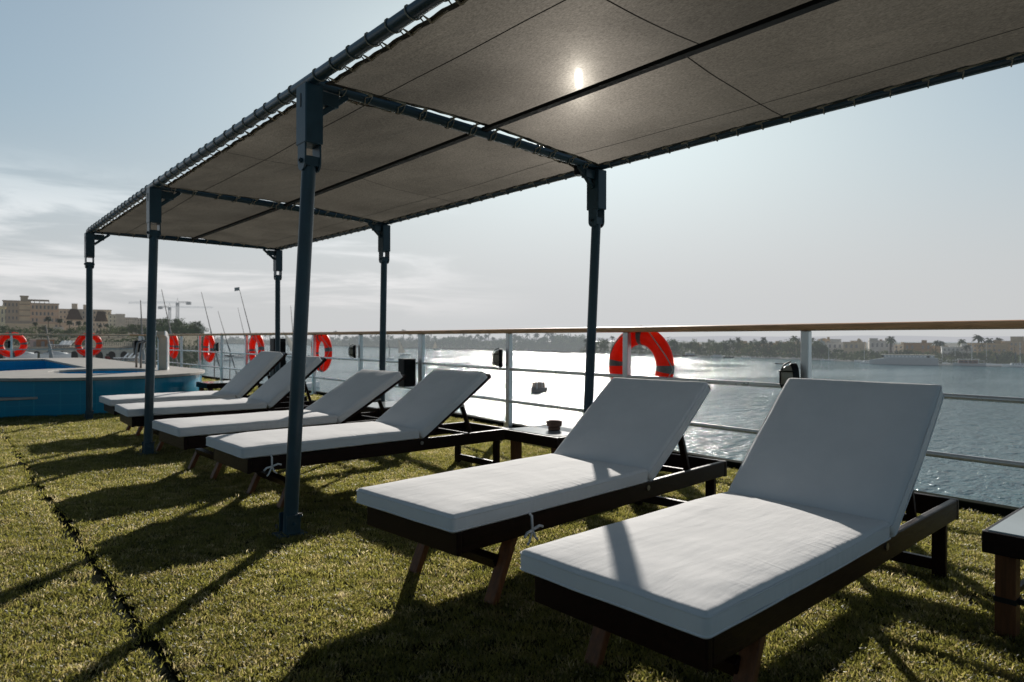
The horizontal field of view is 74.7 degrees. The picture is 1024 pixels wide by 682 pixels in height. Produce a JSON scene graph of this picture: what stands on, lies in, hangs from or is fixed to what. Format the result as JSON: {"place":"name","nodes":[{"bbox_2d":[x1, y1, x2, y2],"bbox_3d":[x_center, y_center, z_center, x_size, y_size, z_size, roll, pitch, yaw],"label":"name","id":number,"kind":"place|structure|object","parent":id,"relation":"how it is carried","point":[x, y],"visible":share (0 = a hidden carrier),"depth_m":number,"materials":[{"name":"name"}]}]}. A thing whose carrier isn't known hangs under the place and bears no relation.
{"place":"outdoors","nodes":[
{"label":"outdoors","id":0,"kind":"place"},
{"bbox_2d":[5,323,54,333],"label":"terrace wall","id":1,"kind":"structure","parent":0,"point":[11,325],"depth_m":215.41,"materials":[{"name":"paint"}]},
{"bbox_2d":[2,295,58,326],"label":"hotel","id":2,"kind":"structure","parent":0,"point":[23,310],"depth_m":261.14,"materials":[{"name":"paint"}]},
{"bbox_2d":[59,303,111,333],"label":"apartment block","id":3,"kind":"structure","parent":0,"point":[74,314],"depth_m":295.79,"materials":[{"name":"paint"}]},
{"bbox_2d":[0,429,188,681],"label":"deck","id":4,"kind":"structure","parent":0,"point":[154,645],"depth_m":2.64,"materials":[{"name":"black paint"}]},
{"bbox_2d":[0,357,204,417],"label":"deck pool","id":5,"kind":"structure","parent":4,"relation":"on","point":[42,386],"depth_m":9.25,"materials":[{"name":"teal tile"}]},
{"bbox_2d":[135,340,155,367],"bbox_3d":[-6.600,0.229,12.092,0.260,0.498,0.388,0,0,-41],"label":"pool ladder","id":6,"kind":"object","parent":5,"relation":"on","point":[136,352],"visible":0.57,"depth_m":12.08,"materials":[{"name":"grey metal"}]},
{"bbox_2d":[156,331,168,369],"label":"pool cascade","id":7,"kind":"object","parent":5,"relation":"on","point":[163,349],"visible":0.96,"depth_m":11.22,"materials":[{"name":"white paint"}]},
{"bbox_2d":[0,320,1023,468],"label":"guard rail","id":8,"kind":"object","parent":4,"relation":"on","point":[806,329],"visible":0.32,"depth_m":6.27,"materials":[{"name":"white metal"}]},
{"bbox_2d":[0,332,27,357],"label":"lifebuoy","id":9,"kind":"object","parent":8,"relation":"attached to","point":[21,339],"visible":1,"depth_m":19.62,"materials":[{"name":"red plastic"}]},
{"bbox_2d":[75,333,102,355],"bbox_3d":[-13.149,0.111,20.864,0.751,0.751,0.143,0,0,-41],"label":"lifebuoy","id":10,"kind":"object","parent":8,"relation":"attached to","point":[80,339],"visible":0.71,"depth_m":20.75,"materials":[{"name":"red plastic"}]},
{"bbox_2d":[133,341,141,351],"bbox_3d":[-11.773,0.169,21.160,0.256,0.360,0.186,0,0,-41],"label":"speaker box","id":11,"kind":"object","parent":8,"relation":"attached to","point":[134,345],"visible":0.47,"depth_m":21.08,"materials":[{"name":"black plastic"}]},
{"bbox_2d":[169,336,178,358],"bbox_3d":[-10.037,0.158,19.900,0.143,0.759,0.759,0,0,-41],"label":"lifebuoy","id":12,"kind":"object","parent":8,"relation":"attached to","point":[173,342],"visible":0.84,"depth_m":19.74,"materials":[{"name":"red plastic"}]},
{"bbox_2d":[203,336,214,361],"bbox_3d":[-7.859,0.181,17.404,0.143,0.755,0.755,0,0,-41],"label":"lifebuoy","id":13,"kind":"object","parent":8,"relation":"attached to","point":[207,341],"visible":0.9,"depth_m":17.31,"materials":[{"name":"red plastic"}]},
{"bbox_2d":[249,335,264,359],"bbox_3d":[-5.676,0.189,14.903,0.143,0.756,0.756,0,0,-41],"label":"lifebuoy","id":14,"kind":"object","parent":8,"relation":"attached to","point":[254,339],"visible":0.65,"depth_m":14.88,"materials":[{"name":"red plastic"}]},
{"bbox_2d":[311,335,331,371],"bbox_3d":[-3.535,0.202,12.448,0.143,0.751,0.752,0,0,-41],"label":"lifebuoy","id":15,"kind":"object","parent":8,"relation":"attached to","point":[326,341],"visible":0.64,"depth_m":12.25,"materials":[{"name":"red plastic"}]},
{"bbox_2d":[348,344,355,358],"bbox_3d":[-2.628,0.174,11.040,0.123,0.245,0.132,0,0,-5],"label":"bulkhead lamp","id":16,"kind":"object","parent":8,"relation":"attached to","point":[351,351],"visible":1,"depth_m":11.00,"materials":[{"name":"black plastic"}]},
{"bbox_2d":[398,358,415,386],"bbox_3d":[-1.487,0.451,9.616,0.236,0.400,0.166,0,0,-41],"label":"speaker box","id":17,"kind":"object","parent":8,"relation":"attached to","point":[407,367],"visible":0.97,"depth_m":9.54,"materials":[{"name":"black plastic"}]},
{"bbox_2d":[492,348,502,368],"bbox_3d":[-0.172,0.200,7.773,0.123,0.245,0.132,0,0,-5],"label":"bulkhead lamp","id":18,"kind":"object","parent":8,"relation":"attached to","point":[497,358],"visible":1,"depth_m":7.74,"materials":[{"name":"black plastic"}]},
{"bbox_2d":[609,332,673,378],"bbox_3d":[1.202,0.233,6.313,0.143,0.757,0.758,0,0,-41],"label":"lifebuoy","id":19,"kind":"object","parent":8,"relation":"attached to","point":[656,344],"visible":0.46,"depth_m":6.15,"materials":[{"name":"red plastic"}]},
{"bbox_2d":[778,361,799,387],"bbox_3d":[2.010,0.269,4.897,0.123,0.245,0.132,0,0,-5],"label":"bulkhead lamp","id":20,"kind":"object","parent":8,"relation":"attached to","point":[791,370],"visible":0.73,"depth_m":4.87,"materials":[{"name":"black plastic"}]},
{"bbox_2d":[0,377,1023,681],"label":"turf","id":21,"kind":"structure","parent":4,"relation":"on","point":[216,579],"depth_m":2.70,"materials":[{"name":"plant"}]},
{"bbox_2d":[99,351,306,435],"bbox_3d":[-3.507,0.571,7.777,2.111,0.886,0.656,0,0,-40],"label":"sun lounger","id":22,"kind":"object","parent":21,"relation":"on","point":[251,375],"visible":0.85,"depth_m":7.75,"materials":[{"name":"white fabric"}]},
{"bbox_2d":[196,380,229,390],"bbox_3d":[-4.478,0.813,10.325,0.562,0.370,0.562,0,0,-41],"label":"side table","id":23,"kind":"object","parent":21,"relation":"on","point":[208,385],"visible":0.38,"depth_m":10.07,"materials":[{"name":"black wood"}]},
{"bbox_2d":[114,356,326,450],"bbox_3d":[-2.781,0.591,6.831,2.111,0.856,0.656,0,0,-39],"label":"sun lounger","id":24,"kind":"object","parent":21,"relation":"on","point":[272,393],"visible":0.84,"depth_m":6.57,"materials":[{"name":"white fabric"}]},
{"bbox_2d":[270,339,285,377],"bbox_3d":[-3.646,0.472,10.504,0.226,1.020,0.176,0,0,-41],"label":"speaker box","id":25,"kind":"object","parent":21,"relation":"on","point":[282,349],"visible":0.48,"depth_m":10.44,"materials":[{"name":"black plastic"}]},
{"bbox_2d":[152,369,409,479],"bbox_3d":[-1.795,0.648,5.669,2.111,0.754,0.656,0,0,-43],"label":"sun lounger","id":26,"kind":"object","parent":21,"relation":"on","point":[350,399],"visible":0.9,"depth_m":5.43,"materials":[{"name":"white fabric"}]},
{"bbox_2d":[206,369,509,507],"bbox_3d":[-0.985,0.629,4.811,2.111,0.800,0.676,0,0,-42],"label":"sun lounger","id":27,"kind":"object","parent":21,"relation":"on","point":[414,418],"visible":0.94,"depth_m":4.67,"materials":[{"name":"white fabric"}]},
{"bbox_2d":[361,401,397,415],"bbox_3d":[-1.282,0.832,6.873,0.562,0.370,0.562,0,0,-41],"label":"side table","id":28,"kind":"object","parent":21,"relation":"on","point":[375,407],"visible":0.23,"depth_m":6.63,"materials":[{"name":"white glass"}]},
{"bbox_2d":[505,424,574,459],"bbox_3d":[0.338,0.841,4.983,0.562,0.370,0.562,0,0,-41],"label":"side table","id":29,"kind":"object","parent":21,"relation":"on","point":[541,435],"visible":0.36,"depth_m":4.87,"materials":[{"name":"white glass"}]},
{"bbox_2d":[546,419,561,430],"bbox_3d":[0.311,0.617,4.945,0.116,0.078,0.116,0,0,-41],"label":"ashtray","id":30,"kind":"object","parent":29,"relation":"on","point":[554,424],"visible":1,"depth_m":4.91,"materials":[{"name":"ceramic"}]},
{"bbox_2d":[356,377,726,605],"bbox_3d":[0.310,0.631,3.363,0.676,0.813,2.111,0,0,45],"label":"sun lounger","id":31,"kind":"object","parent":21,"relation":"on","point":[620,442],"visible":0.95,"depth_m":3.06,"materials":[{"name":"white fabric"}]},
{"bbox_2d":[83,0,1023,539],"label":"sun canopy","id":32,"kind":"object","parent":21,"relation":"on","point":[593,90],"visible":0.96,"depth_m":3.72,"materials":[{"name":"fabric"}]},
{"bbox_2d":[520,378,958,681],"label":"sun lounger","id":33,"kind":"object","parent":21,"relation":"on","point":[812,505],"visible":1,"depth_m":2.18,"materials":[{"name":"white fabric"}]},
{"bbox_2d":[982,506,1023,638],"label":"side table","id":34,"kind":"object","parent":21,"relation":"on","point":[1003,540],"visible":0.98,"depth_m":2.35,"materials":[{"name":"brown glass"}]},
{"bbox_2d":[202,375,1018,517],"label":"kerb","id":35,"kind":"structure","parent":4,"relation":"on","point":[989,508],"depth_m":4.41,"materials":[{"name":"black paint"}]},
{"bbox_2d":[0,335,203,367],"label":"bank","id":36,"kind":"structure","parent":0,"point":[190,340],"depth_m":164.43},
{"bbox_2d":[0,305,6,332],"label":"villa","id":37,"kind":"object","parent":36,"relation":"on","point":[2,314],"visible":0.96,"depth_m":190.29,"materials":[{"name":"paint"}]},
{"bbox_2d":[0,324,8,332],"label":"leafy tree","id":38,"kind":"object","parent":36,"relation":"on","point":[2,328],"visible":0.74,"depth_m":162.55,"materials":[{"name":"green plant"}]},
{"bbox_2d":[5,352,36,358],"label":"covered boat","id":39,"kind":"object","parent":36,"relation":"on","point":[28,355],"visible":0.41,"depth_m":92.07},
{"bbox_2d":[0,326,48,336],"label":"hedge","id":40,"kind":"object","parent":36,"relation":"on","point":[28,330],"visible":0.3,"depth_m":175.45,"materials":[{"name":"green plant"}]},
{"bbox_2d":[29,339,35,346],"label":"kiosk","id":41,"kind":"object","parent":36,"relation":"on","point":[32,342],"visible":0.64,"depth_m":117.38,"materials":[{"name":"paint"}]},
{"bbox_2d":[5,337,69,344],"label":"hedge","id":42,"kind":"object","parent":36,"relation":"on","point":[16,341],"visible":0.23,"depth_m":131.90,"materials":[{"name":"green plant"}]},
{"bbox_2d":[36,339,46,346],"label":"kiosk","id":43,"kind":"object","parent":36,"relation":"on","point":[41,342],"visible":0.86,"depth_m":115.41,"materials":[{"name":"grey wood"}]},
{"bbox_2d":[37,325,48,338],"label":"leafy tree","id":44,"kind":"object","parent":36,"relation":"on","point":[42,329],"visible":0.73,"depth_m":153.25,"materials":[{"name":"green plant"}]},
{"bbox_2d":[40,351,70,357],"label":"covered boat","id":45,"kind":"object","parent":36,"relation":"on","point":[57,354],"visible":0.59,"depth_m":91.79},
{"bbox_2d":[35,331,76,337],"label":"hedge","id":46,"kind":"object","parent":36,"relation":"on","point":[56,336],"visible":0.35,"depth_m":167.82,"materials":[{"name":"green plant"}]},
{"bbox_2d":[51,326,69,339],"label":"leafy tree","id":47,"kind":"object","parent":36,"relation":"on","point":[59,330],"visible":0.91,"depth_m":150.76,"materials":[{"name":"green plant"}]},
{"bbox_2d":[47,327,94,336],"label":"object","id":48,"kind":"structure","parent":36,"relation":"on","point":[64,330],"depth_m":178.00,"materials":[{"name":"plant"}]},
{"bbox_2d":[0,347,144,358],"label":"arched wall","id":49,"kind":"structure","parent":36,"relation":"on","point":[112,354],"depth_m":98.55,"materials":[{"name":"stone"}]},
{"bbox_2d":[69,324,85,333],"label":"leafy tree","id":50,"kind":"object","parent":36,"relation":"on","point":[82,328],"visible":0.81,"depth_m":152.95,"materials":[{"name":"green plant"}]},
{"bbox_2d":[100,324,118,337],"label":"leafy tree","id":51,"kind":"object","parent":36,"relation":"on","point":[109,331],"visible":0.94,"depth_m":164.44,"materials":[{"name":"green plant"}]},
{"bbox_2d":[104,342,131,346],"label":"balustrade","id":52,"kind":"object","parent":36,"relation":"on","point":[109,344],"visible":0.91,"depth_m":121.93,"materials":[{"name":"paint"}]},
{"bbox_2d":[101,338,136,344],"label":"hedge","id":53,"kind":"object","parent":36,"relation":"on","point":[122,340],"visible":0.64,"depth_m":133.06,"materials":[{"name":"green plant"}]},
{"bbox_2d":[128,324,140,333],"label":"leafy tree","id":54,"kind":"object","parent":36,"relation":"on","point":[136,327],"visible":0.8,"depth_m":179.30,"materials":[{"name":"green plant"}]},
{"bbox_2d":[131,298,190,316],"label":"tower crane","id":55,"kind":"object","parent":36,"relation":"on","point":[187,303],"visible":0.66,"depth_m":499.33,"materials":[{"name":"metal"}]},
{"bbox_2d":[156,318,172,325],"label":"leafy tree","id":56,"kind":"object","parent":36,"relation":"on","point":[161,323],"visible":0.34,"depth_m":334.76,"materials":[{"name":"green plant"}]},
{"bbox_2d":[136,324,204,366],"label":"undergrowth","id":57,"kind":"object","parent":36,"relation":"on","point":[178,330],"visible":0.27,"depth_m":240.19,"materials":[{"name":"green plant"}]},
{"bbox_2d":[163,317,184,326],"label":"leafy tree","id":58,"kind":"object","parent":36,"relation":"on","point":[175,320],"visible":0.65,"depth_m":313.08,"materials":[{"name":"green plant"}]},
{"bbox_2d":[158,303,208,321],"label":"tower crane","id":59,"kind":"object","parent":36,"relation":"on","point":[169,308],"visible":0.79,"depth_m":539.36,"materials":[{"name":"metal"}]},
{"bbox_2d":[193,321,201,331],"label":"leafy tree","id":60,"kind":"object","parent":36,"relation":"on","point":[195,323],"visible":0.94,"depth_m":304.27,"materials":[{"name":"green plant"}]},
{"bbox_2d":[107,314,124,331],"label":"building","id":61,"kind":"structure","parent":0,"point":[115,320],"depth_m":288.52,"materials":[{"name":"paint"}]},
{"bbox_2d":[125,317,146,333],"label":"building","id":62,"kind":"structure","parent":0,"point":[132,320],"depth_m":319.65,"materials":[{"name":"paint"}]},
{"bbox_2d":[0,0,1023,338],"label":"sky","id":63,"kind":"structure","parent":0,"point":[909,206],"materials":[{"name":"blue"}]},
{"bbox_2d":[188,339,1023,507],"bbox_3d":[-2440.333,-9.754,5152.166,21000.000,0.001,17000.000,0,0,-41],"label":"water","id":64,"kind":"structure","parent":0,"point":[994,430],"depth_m":138.59,"materials":[{"name":"teal liquid"}]},
{"bbox_2d":[45,325,52,357],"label":"felucca","id":65,"kind":"object","parent":64,"relation":"on","point":[50,351],"visible":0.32,"depth_m":75.93,"materials":[{"name":"white wood"}]},
{"bbox_2d":[140,300,144,363],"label":"felucca","id":66,"kind":"object","parent":64,"relation":"on","point":[143,352],"visible":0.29,"depth_m":78.93,"materials":[{"name":"white wood"}]},
{"bbox_2d":[161,289,178,366],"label":"felucca","id":67,"kind":"object","parent":64,"relation":"on","point":[176,360],"visible":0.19,"depth_m":111.93,"materials":[{"name":"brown wood"}]},
{"bbox_2d":[201,292,219,376],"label":"felucca","id":68,"kind":"object","parent":64,"relation":"on","point":[216,354],"visible":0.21,"depth_m":127.93,"materials":[{"name":"brown wood"}]},
{"bbox_2d":[218,312,236,378],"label":"felucca","id":69,"kind":"object","parent":64,"relation":"on","point":[229,354],"visible":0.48,"depth_m":164.92,"materials":[{"name":"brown wood"}]},
{"bbox_2d":[234,287,262,380],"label":"felucca","id":70,"kind":"object","parent":64,"relation":"on","point":[236,288],"visible":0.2,"depth_m":121.93,"materials":[{"name":"brown wood"}]},
{"bbox_2d":[285,335,291,353],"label":"felucca","id":71,"kind":"object","parent":64,"relation":"on","point":[289,341],"visible":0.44,"depth_m":462.42,"materials":[{"name":"white fabric"}]},
{"bbox_2d":[291,312,319,387],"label":"felucca","id":72,"kind":"object","parent":64,"relation":"on","point":[309,384],"visible":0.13,"depth_m":150.75,"materials":[{"name":"white wood"}]},
{"bbox_2d":[398,339,410,354],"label":"felucca","id":73,"kind":"object","parent":64,"relation":"on","point":[401,349],"visible":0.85,"depth_m":454.53,"materials":[{"name":"fabric"}]},
{"bbox_2d":[529,380,547,391],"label":"motor boat","id":74,"kind":"object","parent":64,"relation":"on","point":[538,387],"visible":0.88,"depth_m":141.00,"materials":[{"name":"white wood"}]},
{"bbox_2d":[869,354,937,364],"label":"river boat","id":75,"kind":"object","parent":64,"relation":"on","point":[898,359],"visible":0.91,"depth_m":306.39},
{"bbox_2d":[953,341,985,365],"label":"yacht","id":76,"kind":"object","parent":64,"relation":"on","point":[967,363],"visible":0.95,"depth_m":294.95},
{"bbox_2d":[1005,357,1023,366],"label":"motor boat","id":77,"kind":"object","parent":64,"relation":"on","point":[1020,364],"visible":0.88,"depth_m":284.62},
{"bbox_2d":[218,340,1001,365],"bbox_3d":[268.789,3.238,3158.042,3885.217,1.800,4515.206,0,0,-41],"label":"bank","id":78,"kind":"structure","parent":0,"point":[946,344],"depth_m":608.95,"materials":[{"name":"soil"}]},
{"bbox_2d":[215,338,581,351],"bbox_3d":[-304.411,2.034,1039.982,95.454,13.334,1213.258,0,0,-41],"label":"undergrowth","id":79,"kind":"object","parent":78,"relation":"on","point":[574,347],"visible":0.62,"depth_m":685.93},
{"bbox_2d":[454,335,467,344],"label":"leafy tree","id":80,"kind":"object","parent":78,"relation":"on","point":[459,338],"visible":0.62,"depth_m":724.57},
{"bbox_2d":[464,335,471,348],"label":"leafy tree","id":81,"kind":"object","parent":78,"relation":"on","point":[468,339],"visible":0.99,"depth_m":706.38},
{"bbox_2d":[513,333,527,343],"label":"leafy tree","id":82,"kind":"object","parent":78,"relation":"on","point":[521,338],"visible":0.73,"depth_m":646.68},
{"bbox_2d":[538,335,548,344],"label":"leafy tree","id":83,"kind":"object","parent":78,"relation":"on","point":[545,339],"visible":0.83,"depth_m":609.23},
{"bbox_2d":[553,335,572,347],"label":"leafy tree","id":84,"kind":"object","parent":78,"relation":"on","point":[560,340],"visible":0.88,"depth_m":574.93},
{"bbox_2d":[575,334,585,350],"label":"leafy tree","id":85,"kind":"object","parent":78,"relation":"on","point":[581,338],"visible":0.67,"depth_m":576.99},
{"bbox_2d":[596,337,607,351],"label":"leafy tree","id":86,"kind":"object","parent":78,"relation":"on","point":[602,345],"visible":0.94,"depth_m":529.74,"materials":[{"name":"green plant"}]},
{"bbox_2d":[687,339,700,351],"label":"leafy tree","id":87,"kind":"object","parent":78,"relation":"on","point":[695,343],"visible":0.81,"depth_m":482.98,"materials":[{"name":"green plant"}]},
{"bbox_2d":[709,341,724,351],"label":"leafy tree","id":88,"kind":"object","parent":78,"relation":"on","point":[715,344],"visible":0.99,"depth_m":438.53,"materials":[{"name":"green plant"}]},
{"bbox_2d":[726,341,741,352],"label":"leafy tree","id":89,"kind":"object","parent":78,"relation":"on","point":[736,345],"visible":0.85,"depth_m":458.15,"materials":[{"name":"green plant"}]},
{"bbox_2d":[732,340,748,350],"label":"leafy tree","id":90,"kind":"object","parent":78,"relation":"on","point":[740,343],"visible":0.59,"depth_m":462.49,"materials":[{"name":"green plant"}]},
{"bbox_2d":[752,339,770,352],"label":"leafy tree","id":91,"kind":"object","parent":78,"relation":"on","point":[761,343],"visible":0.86,"depth_m":423.64,"materials":[{"name":"green plant"}]},
{"bbox_2d":[759,345,774,353],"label":"leafy tree","id":92,"kind":"object","parent":78,"relation":"on","point":[767,347],"visible":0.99,"depth_m":411.24,"materials":[{"name":"green plant"}]},
{"bbox_2d":[781,338,799,352],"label":"leafy tree","id":93,"kind":"object","parent":78,"relation":"on","point":[788,348],"visible":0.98,"depth_m":407.90,"materials":[{"name":"green plant"}]},
{"bbox_2d":[580,347,1023,363],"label":"undergrowth","id":94,"kind":"object","parent":78,"relation":"on","point":[861,357],"visible":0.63,"depth_m":376.55,"materials":[{"name":"green plant"}]},
{"bbox_2d":[814,345,830,357],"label":"leafy tree","id":95,"kind":"object","parent":78,"relation":"on","point":[822,350],"visible":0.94,"depth_m":380.96,"materials":[{"name":"green plant"}]},
{"bbox_2d":[825,339,842,355],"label":"house","id":96,"kind":"structure","parent":78,"relation":"on","point":[832,344],"depth_m":402.45,"materials":[{"name":"paint"}]},
{"bbox_2d":[843,339,865,355],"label":"house","id":97,"kind":"structure","parent":78,"relation":"on","point":[858,345],"depth_m":383.82,"materials":[{"name":"paint"}]},
{"bbox_2d":[867,338,894,357],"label":"house","id":98,"kind":"structure","parent":78,"relation":"on","point":[875,345],"depth_m":380.12,"materials":[{"name":"paint"}]},
{"bbox_2d":[895,342,903,352],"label":"house","id":99,"kind":"structure","parent":78,"relation":"on","point":[900,346],"depth_m":391.34,"materials":[{"name":"paint"}]},
{"bbox_2d":[904,340,932,354],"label":"house","id":100,"kind":"structure","parent":78,"relation":"on","point":[923,346],"depth_m":357.73,"materials":[{"name":"paint"}]},
{"bbox_2d":[940,344,972,360],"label":"house","id":101,"kind":"structure","parent":78,"relation":"on","point":[946,349],"depth_m":316.86,"materials":[{"name":"paint"}]},
{"bbox_2d":[949,349,966,357],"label":"leafy tree","id":102,"kind":"object","parent":78,"relation":"on","point":[965,353],"visible":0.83,"depth_m":310.69,"materials":[{"name":"green plant"}]},
{"bbox_2d":[970,350,983,359],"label":"leafy tree","id":103,"kind":"object","parent":78,"relation":"on","point":[974,353],"visible":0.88,"depth_m":303.20,"materials":[{"name":"green plant"}]},
{"bbox_2d":[972,334,984,343],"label":"palm tree","id":104,"kind":"object","parent":78,"relation":"on","point":[979,338],"visible":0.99,"depth_m":322.99,"materials":[{"name":"green plant"}]},
{"bbox_2d":[978,348,993,360],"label":"leafy tree","id":105,"kind":"object","parent":78,"relation":"on","point":[988,352],"visible":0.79,"depth_m":304.84,"materials":[{"name":"green plant"}]},
{"bbox_2d":[967,340,1009,359],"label":"house","id":106,"kind":"structure","parent":78,"relation":"on","point":[998,346],"depth_m":318.25,"materials":[{"name":"paint"}]},
{"bbox_2d":[993,350,1010,363],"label":"leafy tree","id":107,"kind":"object","parent":78,"relation":"on","point":[1005,355],"visible":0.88,"depth_m":295.58,"materials":[{"name":"green plant"}]},
{"bbox_2d":[1001,337,1023,355],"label":"house","id":108,"kind":"structure","parent":78,"relation":"on","point":[1018,343],"depth_m":317.24,"materials":[{"name":"paint"}]},
{"bbox_2d":[404,335,1023,341],"bbox_3d":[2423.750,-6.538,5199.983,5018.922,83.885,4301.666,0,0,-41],"label":"hills","id":109,"kind":"structure","parent":0,"point":[864,338],"depth_m":5199.95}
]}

